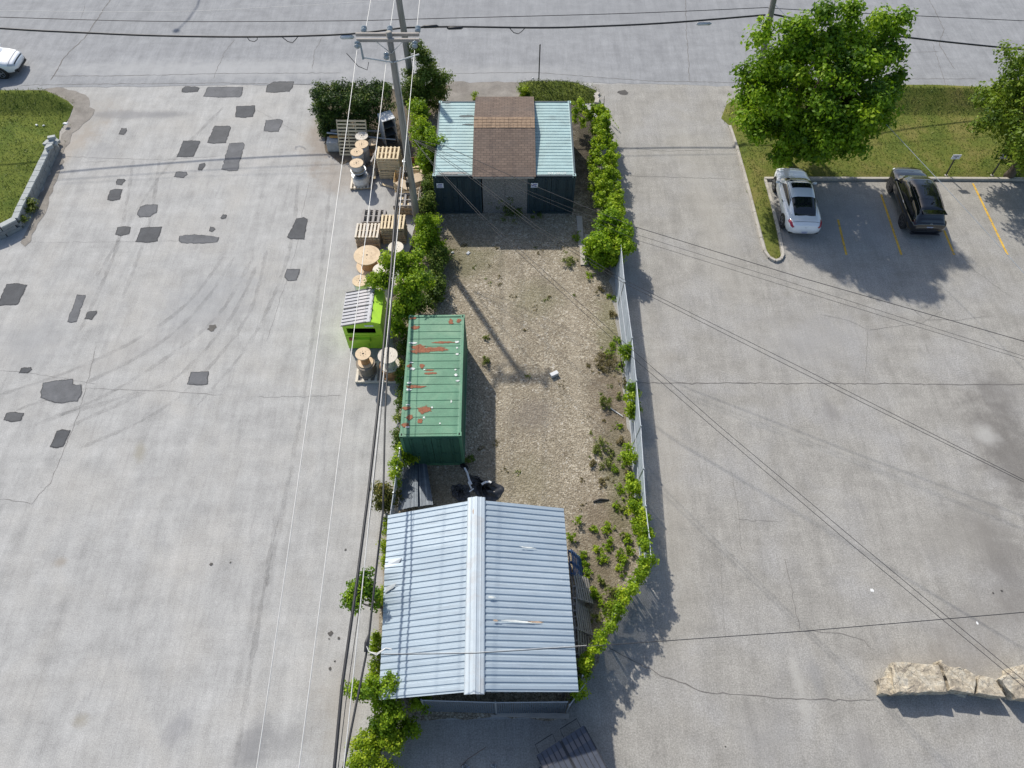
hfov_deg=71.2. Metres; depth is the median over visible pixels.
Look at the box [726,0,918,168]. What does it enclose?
maple tree
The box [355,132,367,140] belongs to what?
cable reel
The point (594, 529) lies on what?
weed
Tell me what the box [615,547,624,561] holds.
weed
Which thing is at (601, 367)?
weed
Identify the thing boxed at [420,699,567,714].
slatted gate
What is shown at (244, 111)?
asphalt patch
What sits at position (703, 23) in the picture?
splice case
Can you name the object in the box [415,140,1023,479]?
overhead wire
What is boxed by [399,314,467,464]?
shipping container
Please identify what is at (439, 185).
notice
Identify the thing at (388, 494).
bush
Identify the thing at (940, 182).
overhead wire
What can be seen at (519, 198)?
door
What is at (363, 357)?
cable reel
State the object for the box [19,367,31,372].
asphalt patch
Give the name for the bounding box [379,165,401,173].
pallet
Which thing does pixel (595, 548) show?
weed
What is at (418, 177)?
cardboard sheet
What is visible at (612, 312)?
weed
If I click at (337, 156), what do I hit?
soil bed
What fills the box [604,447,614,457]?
weed
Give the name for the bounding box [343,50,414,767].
overhead wire
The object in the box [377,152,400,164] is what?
pallet
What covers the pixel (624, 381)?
weed
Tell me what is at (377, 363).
long pallet
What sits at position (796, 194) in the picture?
coupe car
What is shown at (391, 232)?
pallet
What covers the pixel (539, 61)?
slim post
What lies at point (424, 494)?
slat panel stack
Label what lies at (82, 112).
dirt verge
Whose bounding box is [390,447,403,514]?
chain link fence
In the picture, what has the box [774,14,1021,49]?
street cable
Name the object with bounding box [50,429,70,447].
asphalt patch
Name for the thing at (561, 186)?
door
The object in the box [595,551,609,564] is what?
weed
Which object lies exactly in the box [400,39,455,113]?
tall shrub
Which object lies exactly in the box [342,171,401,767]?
overhead cable
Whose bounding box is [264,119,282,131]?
asphalt patch
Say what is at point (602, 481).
weed
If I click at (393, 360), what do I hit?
cable reel
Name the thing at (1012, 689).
boulder
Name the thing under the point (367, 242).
pallet
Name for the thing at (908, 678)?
boulder
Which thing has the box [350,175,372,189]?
pallet
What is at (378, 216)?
pallet
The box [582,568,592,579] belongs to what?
weed
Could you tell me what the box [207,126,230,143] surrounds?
asphalt patch
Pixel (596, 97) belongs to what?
kerb
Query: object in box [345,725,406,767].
leafy bush
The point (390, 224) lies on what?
pallet
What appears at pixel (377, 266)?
cable reel
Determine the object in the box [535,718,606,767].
dumpster
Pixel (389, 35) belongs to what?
utility pole
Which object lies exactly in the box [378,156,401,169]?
pallet
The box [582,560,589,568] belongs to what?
weed
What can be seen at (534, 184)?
notice
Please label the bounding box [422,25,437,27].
splice case
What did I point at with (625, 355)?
fence creeper
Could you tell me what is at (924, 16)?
street cable
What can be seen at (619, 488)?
weed
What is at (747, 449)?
overhead wire
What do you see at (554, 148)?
shipping container
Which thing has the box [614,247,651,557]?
chain link fence
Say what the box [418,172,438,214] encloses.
climbing shrub
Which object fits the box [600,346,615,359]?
weed
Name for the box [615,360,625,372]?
weed
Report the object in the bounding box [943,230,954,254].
bay line
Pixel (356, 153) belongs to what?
cable reel
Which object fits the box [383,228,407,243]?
pallet
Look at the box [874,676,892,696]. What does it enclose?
boulder
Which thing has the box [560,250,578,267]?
weed
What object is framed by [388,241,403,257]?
cable reel
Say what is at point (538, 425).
gravel yard
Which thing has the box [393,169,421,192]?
wooden crate
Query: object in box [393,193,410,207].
pallet
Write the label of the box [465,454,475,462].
weed
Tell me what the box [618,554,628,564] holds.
weed
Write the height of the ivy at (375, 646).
1.131 m
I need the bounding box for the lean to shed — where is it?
[472,97,535,212]
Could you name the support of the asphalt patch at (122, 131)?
on the ground at (136, 630)
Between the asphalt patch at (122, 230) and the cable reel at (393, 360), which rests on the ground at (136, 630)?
the asphalt patch at (122, 230)
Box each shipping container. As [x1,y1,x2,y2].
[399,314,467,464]
[432,101,482,213]
[527,101,575,213]
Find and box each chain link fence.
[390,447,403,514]
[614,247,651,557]
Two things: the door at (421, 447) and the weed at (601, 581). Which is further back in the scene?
the door at (421, 447)
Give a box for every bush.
[343,670,431,742]
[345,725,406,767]
[370,480,403,514]
[581,204,636,271]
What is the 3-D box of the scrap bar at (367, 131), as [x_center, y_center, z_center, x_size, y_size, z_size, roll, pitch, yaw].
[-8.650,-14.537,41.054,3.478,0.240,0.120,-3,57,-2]
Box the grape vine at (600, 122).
[571,96,625,225]
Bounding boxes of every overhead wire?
[256,52,356,767]
[298,61,386,767]
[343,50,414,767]
[370,612,1023,654]
[380,645,586,653]
[414,140,1023,686]
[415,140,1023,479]
[415,141,1023,680]
[416,140,1023,341]
[416,141,1022,481]
[418,141,1021,355]
[424,144,1023,359]
[777,7,1023,272]
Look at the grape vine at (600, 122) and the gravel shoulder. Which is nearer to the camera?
the grape vine at (600, 122)
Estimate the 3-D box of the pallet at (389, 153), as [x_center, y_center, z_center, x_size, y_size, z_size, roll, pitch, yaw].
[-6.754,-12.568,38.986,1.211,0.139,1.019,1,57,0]
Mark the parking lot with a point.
(934, 514)
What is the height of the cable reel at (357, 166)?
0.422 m
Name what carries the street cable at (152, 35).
attached to the utility pole at (402, 22)
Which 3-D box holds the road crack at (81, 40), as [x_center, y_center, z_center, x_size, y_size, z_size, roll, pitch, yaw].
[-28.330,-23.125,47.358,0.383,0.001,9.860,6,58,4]
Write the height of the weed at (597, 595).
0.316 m
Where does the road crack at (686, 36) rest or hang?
on the road
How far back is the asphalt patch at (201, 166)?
40.43 m
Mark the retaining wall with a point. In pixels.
(33, 188)
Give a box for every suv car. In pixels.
[0,43,25,78]
[886,167,947,235]
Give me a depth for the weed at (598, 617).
26.75 m
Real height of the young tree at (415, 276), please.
3.850 m
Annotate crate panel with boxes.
[336,119,367,155]
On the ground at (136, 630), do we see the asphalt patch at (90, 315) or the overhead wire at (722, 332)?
the asphalt patch at (90, 315)
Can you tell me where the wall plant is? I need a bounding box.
[19,197,38,223]
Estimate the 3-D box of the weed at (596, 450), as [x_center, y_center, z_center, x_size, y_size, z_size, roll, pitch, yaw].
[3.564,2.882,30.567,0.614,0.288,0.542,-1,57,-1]
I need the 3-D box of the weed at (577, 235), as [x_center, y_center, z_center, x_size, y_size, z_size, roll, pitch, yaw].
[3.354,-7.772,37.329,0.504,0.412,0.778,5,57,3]
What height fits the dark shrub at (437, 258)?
1.458 m
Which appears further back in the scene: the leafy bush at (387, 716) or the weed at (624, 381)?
the weed at (624, 381)
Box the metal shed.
[379,496,577,700]
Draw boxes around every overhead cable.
[333,167,401,767]
[338,166,401,767]
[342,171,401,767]
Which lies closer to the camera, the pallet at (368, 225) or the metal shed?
the metal shed
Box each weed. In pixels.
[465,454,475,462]
[481,355,489,364]
[488,197,515,221]
[505,207,522,223]
[529,207,541,217]
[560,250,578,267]
[566,532,576,542]
[571,230,580,241]
[572,515,582,524]
[578,550,588,560]
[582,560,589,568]
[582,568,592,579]
[585,271,595,278]
[587,586,597,599]
[589,445,601,457]
[589,459,596,466]
[589,525,598,532]
[591,359,605,373]
[591,591,604,602]
[591,612,601,622]
[592,436,611,449]
[592,545,602,552]
[593,347,618,373]
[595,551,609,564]
[597,574,605,586]
[597,598,613,616]
[598,392,612,409]
[598,456,612,470]
[599,477,605,487]
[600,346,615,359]
[600,521,615,534]
[602,536,613,551]
[602,584,619,600]
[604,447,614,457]
[606,293,616,301]
[609,310,617,317]
[609,341,620,348]
[611,463,618,472]
[611,500,618,512]
[613,336,621,343]
[614,482,625,499]
[614,563,626,577]
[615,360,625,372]
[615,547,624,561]
[616,391,621,399]
[616,436,625,445]
[616,457,632,467]
[618,377,626,386]
[618,503,626,517]
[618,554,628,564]
[623,533,632,545]
[625,546,635,555]
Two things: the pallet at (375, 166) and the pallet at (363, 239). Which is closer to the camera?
the pallet at (363, 239)
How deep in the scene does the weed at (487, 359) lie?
33.06 m
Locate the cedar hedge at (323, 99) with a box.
[307,77,397,136]
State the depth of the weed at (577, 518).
28.70 m
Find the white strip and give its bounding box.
[464,467,471,484]
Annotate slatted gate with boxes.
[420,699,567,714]
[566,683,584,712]
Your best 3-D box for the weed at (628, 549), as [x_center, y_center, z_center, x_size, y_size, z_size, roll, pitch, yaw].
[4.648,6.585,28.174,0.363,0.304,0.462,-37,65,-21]
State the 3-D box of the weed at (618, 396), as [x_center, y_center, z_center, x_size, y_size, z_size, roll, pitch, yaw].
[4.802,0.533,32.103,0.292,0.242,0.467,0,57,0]
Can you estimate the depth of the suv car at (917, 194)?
37.09 m
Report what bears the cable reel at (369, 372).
on the long pallet at (377, 363)
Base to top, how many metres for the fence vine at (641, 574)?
2.033 m
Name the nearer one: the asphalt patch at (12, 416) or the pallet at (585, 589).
the pallet at (585, 589)
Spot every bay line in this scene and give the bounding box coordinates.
[837,220,846,254]
[880,195,901,254]
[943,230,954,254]
[972,183,1008,254]
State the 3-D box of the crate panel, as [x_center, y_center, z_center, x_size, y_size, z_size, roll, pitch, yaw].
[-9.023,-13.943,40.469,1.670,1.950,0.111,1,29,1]
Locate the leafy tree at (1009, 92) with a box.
[965,39,1023,178]
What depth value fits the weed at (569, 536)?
28.42 m
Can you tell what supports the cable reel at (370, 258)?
on the ground at (136, 630)
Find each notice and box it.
[436,183,443,187]
[531,183,537,187]
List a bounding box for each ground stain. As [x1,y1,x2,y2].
[208,324,216,331]
[617,90,627,94]
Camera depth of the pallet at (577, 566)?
27.27 m
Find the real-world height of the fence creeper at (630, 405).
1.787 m
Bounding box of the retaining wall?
[0,140,59,238]
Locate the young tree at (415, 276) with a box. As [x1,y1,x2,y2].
[363,245,435,338]
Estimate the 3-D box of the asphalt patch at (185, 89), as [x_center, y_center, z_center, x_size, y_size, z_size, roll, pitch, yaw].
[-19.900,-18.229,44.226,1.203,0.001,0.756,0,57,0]
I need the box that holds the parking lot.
[384,84,1023,767]
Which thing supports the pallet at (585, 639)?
on the gravel yard at (538, 425)
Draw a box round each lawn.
[0,90,72,222]
[721,85,1023,258]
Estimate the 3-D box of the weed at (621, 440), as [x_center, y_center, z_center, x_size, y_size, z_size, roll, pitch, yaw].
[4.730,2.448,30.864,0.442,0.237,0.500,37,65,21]
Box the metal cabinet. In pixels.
[377,110,397,145]
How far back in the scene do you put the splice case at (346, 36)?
39.55 m
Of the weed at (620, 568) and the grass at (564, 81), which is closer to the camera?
the weed at (620, 568)
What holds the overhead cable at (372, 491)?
attached to the utility pole at (389, 35)
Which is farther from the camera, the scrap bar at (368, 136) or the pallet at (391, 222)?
the scrap bar at (368, 136)
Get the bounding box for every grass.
[518,78,600,105]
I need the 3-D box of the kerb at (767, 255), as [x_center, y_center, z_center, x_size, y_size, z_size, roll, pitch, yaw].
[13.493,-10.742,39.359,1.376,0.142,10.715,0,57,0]
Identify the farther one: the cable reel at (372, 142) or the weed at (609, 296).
the cable reel at (372, 142)
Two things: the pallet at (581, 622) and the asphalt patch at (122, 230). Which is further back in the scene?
the asphalt patch at (122, 230)
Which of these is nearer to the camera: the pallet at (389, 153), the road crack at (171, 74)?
the pallet at (389, 153)
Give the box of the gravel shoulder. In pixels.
[448,81,520,100]
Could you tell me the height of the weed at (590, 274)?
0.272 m
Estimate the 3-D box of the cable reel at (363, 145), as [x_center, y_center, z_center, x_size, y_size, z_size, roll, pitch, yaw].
[-8.317,-12.926,40.059,0.740,1.286,0.740,-8,58,-5]
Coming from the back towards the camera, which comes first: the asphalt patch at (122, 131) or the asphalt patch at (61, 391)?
the asphalt patch at (122, 131)
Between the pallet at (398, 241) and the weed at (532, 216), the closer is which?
the pallet at (398, 241)
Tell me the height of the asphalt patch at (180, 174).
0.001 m
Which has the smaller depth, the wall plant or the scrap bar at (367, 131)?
the wall plant
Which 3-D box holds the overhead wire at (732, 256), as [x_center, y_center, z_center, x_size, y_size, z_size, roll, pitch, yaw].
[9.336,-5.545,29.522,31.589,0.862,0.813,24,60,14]
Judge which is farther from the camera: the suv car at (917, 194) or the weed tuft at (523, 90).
the weed tuft at (523, 90)
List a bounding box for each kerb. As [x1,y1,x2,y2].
[594,92,599,103]
[729,125,784,262]
[764,177,1023,180]
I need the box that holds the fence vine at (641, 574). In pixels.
[567,501,659,702]
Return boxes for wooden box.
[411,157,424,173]
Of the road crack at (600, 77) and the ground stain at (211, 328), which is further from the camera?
the road crack at (600, 77)
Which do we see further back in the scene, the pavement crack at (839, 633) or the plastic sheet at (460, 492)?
the plastic sheet at (460, 492)
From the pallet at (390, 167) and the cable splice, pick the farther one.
the pallet at (390, 167)
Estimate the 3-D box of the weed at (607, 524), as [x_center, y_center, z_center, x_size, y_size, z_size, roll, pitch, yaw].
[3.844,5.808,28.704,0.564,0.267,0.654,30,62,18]
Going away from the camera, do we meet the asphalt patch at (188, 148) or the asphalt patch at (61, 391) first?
the asphalt patch at (61, 391)
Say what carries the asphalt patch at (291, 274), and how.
on the ground at (136, 630)
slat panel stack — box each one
[398,459,417,510]
[418,464,432,506]
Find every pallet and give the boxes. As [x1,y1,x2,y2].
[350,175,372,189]
[354,223,379,238]
[355,229,378,242]
[355,361,404,382]
[356,226,380,241]
[356,235,381,245]
[361,209,385,223]
[364,211,386,224]
[370,147,378,174]
[376,146,399,160]
[377,149,400,163]
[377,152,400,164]
[377,155,401,167]
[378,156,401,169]
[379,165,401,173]
[379,166,402,177]
[380,164,402,175]
[380,214,405,230]
[381,217,404,231]
[381,218,405,234]
[381,226,405,235]
[382,229,405,238]
[383,224,406,239]
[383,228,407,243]
[383,234,406,241]
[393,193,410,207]
[393,195,417,209]
[417,187,426,212]
[568,549,583,580]
[570,574,592,604]
[571,602,591,635]
[573,585,584,618]
[574,626,588,657]
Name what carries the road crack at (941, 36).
on the road
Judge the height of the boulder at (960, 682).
0.689 m
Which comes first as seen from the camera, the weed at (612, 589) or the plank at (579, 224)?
the weed at (612, 589)
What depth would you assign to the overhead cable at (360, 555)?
24.45 m
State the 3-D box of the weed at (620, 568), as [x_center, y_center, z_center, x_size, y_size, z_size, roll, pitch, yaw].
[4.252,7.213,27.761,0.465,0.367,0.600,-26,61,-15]
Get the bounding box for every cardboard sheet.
[395,178,408,189]
[406,172,423,182]
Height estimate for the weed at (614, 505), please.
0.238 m
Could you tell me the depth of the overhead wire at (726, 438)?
25.04 m
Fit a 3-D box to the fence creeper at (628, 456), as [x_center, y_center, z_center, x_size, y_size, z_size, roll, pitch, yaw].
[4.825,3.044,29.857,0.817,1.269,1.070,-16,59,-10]
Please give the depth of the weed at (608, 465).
30.21 m
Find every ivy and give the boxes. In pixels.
[367,516,387,678]
[387,442,419,488]
[389,326,407,449]
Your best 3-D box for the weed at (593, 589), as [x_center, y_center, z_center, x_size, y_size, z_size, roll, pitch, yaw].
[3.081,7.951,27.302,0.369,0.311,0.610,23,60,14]
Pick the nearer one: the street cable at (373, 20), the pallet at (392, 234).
the pallet at (392, 234)
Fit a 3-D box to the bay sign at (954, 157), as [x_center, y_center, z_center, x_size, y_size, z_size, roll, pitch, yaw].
[24.181,-12.085,39.409,0.464,1.470,0.240,0,57,0]
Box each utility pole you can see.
[346,25,420,223]
[396,0,413,97]
[760,0,776,61]
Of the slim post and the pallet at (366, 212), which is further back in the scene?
the slim post
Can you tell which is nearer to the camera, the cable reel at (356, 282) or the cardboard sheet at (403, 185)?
the cable reel at (356, 282)
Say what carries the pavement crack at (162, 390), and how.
on the ground at (136, 630)
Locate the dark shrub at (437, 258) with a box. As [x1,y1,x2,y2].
[415,245,454,312]
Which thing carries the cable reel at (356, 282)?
on the ground at (136, 630)
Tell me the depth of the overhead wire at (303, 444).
19.96 m
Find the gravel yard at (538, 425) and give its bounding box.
[378,104,639,720]
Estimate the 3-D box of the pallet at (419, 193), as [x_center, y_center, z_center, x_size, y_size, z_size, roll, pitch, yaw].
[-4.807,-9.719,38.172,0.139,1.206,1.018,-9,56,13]
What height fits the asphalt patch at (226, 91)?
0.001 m
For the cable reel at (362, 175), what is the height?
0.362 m
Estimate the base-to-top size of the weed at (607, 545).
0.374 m
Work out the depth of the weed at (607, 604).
26.97 m
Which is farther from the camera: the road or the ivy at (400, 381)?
the road
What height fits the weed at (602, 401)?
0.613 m
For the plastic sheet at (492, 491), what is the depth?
29.63 m
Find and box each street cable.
[0,27,399,37]
[2,7,767,21]
[407,14,765,28]
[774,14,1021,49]
[775,8,1023,20]
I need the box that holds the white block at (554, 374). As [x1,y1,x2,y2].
[550,370,558,377]
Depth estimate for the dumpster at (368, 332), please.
32.61 m
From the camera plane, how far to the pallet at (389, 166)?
39.09 m
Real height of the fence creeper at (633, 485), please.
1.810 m
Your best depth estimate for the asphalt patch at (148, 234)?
37.59 m
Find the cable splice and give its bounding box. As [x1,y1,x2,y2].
[364,632,391,654]
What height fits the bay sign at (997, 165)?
1.505 m
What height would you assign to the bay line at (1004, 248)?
0.001 m
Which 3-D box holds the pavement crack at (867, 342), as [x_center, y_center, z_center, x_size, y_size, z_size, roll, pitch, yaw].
[16.366,-1.859,33.741,1.720,0.001,4.144,-12,58,-8]
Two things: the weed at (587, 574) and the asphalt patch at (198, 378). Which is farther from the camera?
the asphalt patch at (198, 378)
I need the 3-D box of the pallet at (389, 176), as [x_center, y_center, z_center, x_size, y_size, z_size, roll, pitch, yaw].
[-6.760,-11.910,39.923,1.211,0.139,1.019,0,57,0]
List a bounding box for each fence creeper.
[616,342,633,367]
[618,441,637,465]
[621,379,642,421]
[623,470,643,533]
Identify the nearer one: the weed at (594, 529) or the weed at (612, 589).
the weed at (612, 589)
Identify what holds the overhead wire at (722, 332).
attached to the utility pole at (389, 35)
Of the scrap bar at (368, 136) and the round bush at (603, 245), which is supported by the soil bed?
the scrap bar at (368, 136)
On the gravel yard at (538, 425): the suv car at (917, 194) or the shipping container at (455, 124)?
the shipping container at (455, 124)
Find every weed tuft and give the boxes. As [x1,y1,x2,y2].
[471,91,478,99]
[516,85,529,96]
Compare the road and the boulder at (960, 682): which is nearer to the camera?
the boulder at (960, 682)
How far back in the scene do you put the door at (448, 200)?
37.30 m
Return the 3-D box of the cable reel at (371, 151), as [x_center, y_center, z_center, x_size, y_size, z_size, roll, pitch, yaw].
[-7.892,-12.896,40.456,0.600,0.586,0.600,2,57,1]
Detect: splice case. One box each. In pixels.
[340,35,353,38]
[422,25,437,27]
[447,26,462,29]
[696,22,711,25]
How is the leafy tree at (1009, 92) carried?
on the lawn at (949, 102)
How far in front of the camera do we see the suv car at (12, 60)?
44.53 m
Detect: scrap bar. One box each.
[327,132,395,140]
[329,135,351,137]
[331,130,380,131]
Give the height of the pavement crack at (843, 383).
0.001 m
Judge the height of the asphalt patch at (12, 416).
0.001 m
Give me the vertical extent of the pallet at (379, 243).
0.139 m
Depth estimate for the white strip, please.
29.68 m
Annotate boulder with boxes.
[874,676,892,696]
[884,662,946,696]
[934,663,975,697]
[969,675,1004,699]
[995,664,1023,701]
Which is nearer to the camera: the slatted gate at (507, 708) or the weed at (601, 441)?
the slatted gate at (507, 708)
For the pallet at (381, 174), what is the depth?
39.56 m
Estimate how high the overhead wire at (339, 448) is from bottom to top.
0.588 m
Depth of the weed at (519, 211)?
38.08 m
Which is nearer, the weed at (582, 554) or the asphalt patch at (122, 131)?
the weed at (582, 554)
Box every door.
[403,437,435,463]
[431,437,461,464]
[435,177,458,212]
[457,177,479,212]
[482,177,504,212]
[505,179,527,212]
[529,177,551,212]
[550,177,572,211]
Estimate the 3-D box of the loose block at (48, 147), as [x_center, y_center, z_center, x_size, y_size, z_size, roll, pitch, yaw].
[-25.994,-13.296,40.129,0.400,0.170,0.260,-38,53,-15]
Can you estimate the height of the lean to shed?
3.182 m
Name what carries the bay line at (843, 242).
on the parking lot
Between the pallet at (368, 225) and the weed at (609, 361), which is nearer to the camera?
the weed at (609, 361)
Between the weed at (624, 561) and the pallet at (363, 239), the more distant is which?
the pallet at (363, 239)
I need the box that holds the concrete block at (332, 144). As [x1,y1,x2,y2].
[326,137,340,151]
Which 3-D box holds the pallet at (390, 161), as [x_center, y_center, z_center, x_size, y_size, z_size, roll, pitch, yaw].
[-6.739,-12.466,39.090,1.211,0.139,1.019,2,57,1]
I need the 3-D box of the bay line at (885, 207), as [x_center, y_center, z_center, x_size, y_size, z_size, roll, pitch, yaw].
[20.156,-8.525,38.011,0.110,0.001,4.445,2,57,1]
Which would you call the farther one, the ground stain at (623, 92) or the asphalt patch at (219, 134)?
the ground stain at (623, 92)
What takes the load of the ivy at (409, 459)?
attached to the chain link fence at (394, 495)
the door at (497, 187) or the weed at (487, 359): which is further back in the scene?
the door at (497, 187)
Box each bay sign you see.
[945,155,961,175]
[990,154,1007,175]
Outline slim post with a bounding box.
[538,44,540,80]
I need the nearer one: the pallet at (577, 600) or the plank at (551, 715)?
the plank at (551, 715)
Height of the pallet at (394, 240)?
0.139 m
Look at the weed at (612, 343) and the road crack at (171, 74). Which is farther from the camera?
the road crack at (171, 74)
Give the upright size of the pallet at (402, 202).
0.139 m
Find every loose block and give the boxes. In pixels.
[45,144,53,150]
[47,135,55,139]
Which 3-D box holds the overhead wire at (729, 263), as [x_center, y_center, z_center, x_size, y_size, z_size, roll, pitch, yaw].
[9.131,-5.180,29.307,31.625,0.822,0.679,24,61,15]
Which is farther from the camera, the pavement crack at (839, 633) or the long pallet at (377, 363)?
the long pallet at (377, 363)
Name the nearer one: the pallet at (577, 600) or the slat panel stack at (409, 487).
the pallet at (577, 600)
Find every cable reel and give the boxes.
[350,148,366,170]
[350,158,364,173]
[351,166,366,179]
[351,171,369,186]
[352,275,366,289]
[354,245,380,275]
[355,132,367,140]
[355,140,370,166]
[355,347,372,368]
[356,356,376,378]
[367,138,377,155]
[369,149,375,161]
[373,264,386,281]
[378,347,399,372]
[380,361,400,380]
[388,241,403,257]
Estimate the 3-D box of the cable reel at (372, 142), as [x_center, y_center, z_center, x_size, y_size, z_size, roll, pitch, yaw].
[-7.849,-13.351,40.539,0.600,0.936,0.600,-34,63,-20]
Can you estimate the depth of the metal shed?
24.38 m
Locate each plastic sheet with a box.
[451,484,469,500]
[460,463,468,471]
[467,474,503,500]
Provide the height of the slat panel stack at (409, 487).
0.932 m
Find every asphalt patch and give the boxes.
[0,283,26,305]
[4,412,23,421]
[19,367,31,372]
[40,379,81,402]
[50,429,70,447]
[67,294,85,322]
[85,311,96,319]
[107,189,122,200]
[115,226,130,235]
[116,179,125,184]
[119,128,126,134]
[135,227,161,242]
[137,204,157,216]
[174,171,187,177]
[177,140,199,156]
[179,234,218,243]
[182,86,198,92]
[187,371,208,384]
[198,163,204,169]
[204,86,242,97]
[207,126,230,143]
[221,142,244,170]
[235,105,254,117]
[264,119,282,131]
[266,81,293,92]
[285,269,299,280]
[287,217,307,238]
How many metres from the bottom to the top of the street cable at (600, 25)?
0.554 m
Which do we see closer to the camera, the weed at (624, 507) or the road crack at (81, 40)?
the weed at (624, 507)
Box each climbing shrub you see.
[405,96,446,177]
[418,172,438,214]
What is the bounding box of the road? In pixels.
[0,0,1023,89]
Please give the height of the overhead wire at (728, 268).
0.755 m
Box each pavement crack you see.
[7,351,94,503]
[86,388,209,394]
[609,648,868,700]
[640,382,1019,384]
[784,558,799,627]
[804,631,870,647]
[829,316,867,375]
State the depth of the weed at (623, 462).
30.31 m
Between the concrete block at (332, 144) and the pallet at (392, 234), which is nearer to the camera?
the pallet at (392, 234)
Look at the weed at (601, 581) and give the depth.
27.48 m
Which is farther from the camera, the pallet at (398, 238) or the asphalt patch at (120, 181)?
the asphalt patch at (120, 181)
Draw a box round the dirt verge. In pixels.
[20,87,94,245]
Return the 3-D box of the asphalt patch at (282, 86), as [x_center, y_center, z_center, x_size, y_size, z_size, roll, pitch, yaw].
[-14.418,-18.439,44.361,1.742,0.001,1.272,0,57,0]
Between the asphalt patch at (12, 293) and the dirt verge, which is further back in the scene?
the dirt verge
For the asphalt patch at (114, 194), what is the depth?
39.21 m
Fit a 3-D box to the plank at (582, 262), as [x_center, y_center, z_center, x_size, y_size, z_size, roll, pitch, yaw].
[3.700,-6.596,36.728,0.415,0.045,1.292,0,57,0]
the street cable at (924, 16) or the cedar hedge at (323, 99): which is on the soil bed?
the cedar hedge at (323, 99)
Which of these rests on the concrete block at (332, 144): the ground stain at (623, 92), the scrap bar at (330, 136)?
the scrap bar at (330, 136)
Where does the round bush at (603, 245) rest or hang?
on the gravel yard at (538, 425)
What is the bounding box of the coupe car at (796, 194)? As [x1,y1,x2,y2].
[772,168,821,233]
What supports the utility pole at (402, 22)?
on the soil bed
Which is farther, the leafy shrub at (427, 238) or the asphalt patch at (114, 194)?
the asphalt patch at (114, 194)
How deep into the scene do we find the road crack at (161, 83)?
44.54 m
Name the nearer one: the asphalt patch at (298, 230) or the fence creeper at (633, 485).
the fence creeper at (633, 485)
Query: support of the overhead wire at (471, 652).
attached to the cable splice
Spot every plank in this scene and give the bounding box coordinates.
[497,710,568,718]
[576,216,583,246]
[580,246,587,264]
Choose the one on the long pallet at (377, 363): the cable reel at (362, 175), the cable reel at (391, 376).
the cable reel at (391, 376)
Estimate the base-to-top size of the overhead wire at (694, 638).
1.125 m
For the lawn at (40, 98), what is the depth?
41.72 m
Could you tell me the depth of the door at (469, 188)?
37.25 m
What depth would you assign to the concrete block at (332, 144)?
40.79 m
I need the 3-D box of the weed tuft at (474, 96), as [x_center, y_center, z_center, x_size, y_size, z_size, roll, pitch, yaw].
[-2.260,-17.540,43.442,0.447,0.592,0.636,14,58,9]
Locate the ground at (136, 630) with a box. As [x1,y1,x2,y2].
[0,82,646,767]
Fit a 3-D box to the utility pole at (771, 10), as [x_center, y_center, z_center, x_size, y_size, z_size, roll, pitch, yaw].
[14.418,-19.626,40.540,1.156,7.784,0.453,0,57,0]
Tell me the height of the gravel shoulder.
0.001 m
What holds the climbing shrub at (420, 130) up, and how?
on the gravel yard at (538, 425)
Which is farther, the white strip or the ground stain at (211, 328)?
the ground stain at (211, 328)
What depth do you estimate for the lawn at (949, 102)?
41.05 m
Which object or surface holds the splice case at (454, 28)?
attached to the street cable at (600, 25)
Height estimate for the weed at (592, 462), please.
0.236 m
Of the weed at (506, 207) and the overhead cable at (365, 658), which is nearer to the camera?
the overhead cable at (365, 658)
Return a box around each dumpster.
[341,288,388,347]
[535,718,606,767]
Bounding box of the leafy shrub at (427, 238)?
[409,212,448,256]
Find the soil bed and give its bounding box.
[324,85,448,164]
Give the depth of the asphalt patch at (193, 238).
37.39 m
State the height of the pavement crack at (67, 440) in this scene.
0.001 m
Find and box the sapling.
[339,566,382,616]
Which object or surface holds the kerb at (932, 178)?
on the parking lot
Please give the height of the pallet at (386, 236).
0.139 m
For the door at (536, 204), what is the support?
in the shipping container at (554, 148)
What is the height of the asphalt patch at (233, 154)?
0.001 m
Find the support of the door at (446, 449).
in the shipping container at (434, 396)
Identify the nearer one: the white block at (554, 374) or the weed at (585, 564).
the weed at (585, 564)
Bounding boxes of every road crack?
[34,83,276,84]
[51,0,109,78]
[75,72,312,75]
[472,72,732,82]
[685,0,689,74]
[929,0,953,67]
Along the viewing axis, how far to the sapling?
24.75 m
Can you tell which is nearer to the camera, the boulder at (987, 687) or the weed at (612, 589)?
the boulder at (987, 687)
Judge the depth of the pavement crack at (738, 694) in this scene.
25.46 m
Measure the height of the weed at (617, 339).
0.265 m
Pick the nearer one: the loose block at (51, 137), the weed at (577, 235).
the weed at (577, 235)
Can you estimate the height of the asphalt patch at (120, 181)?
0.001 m
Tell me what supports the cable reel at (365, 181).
on the pallet at (360, 188)

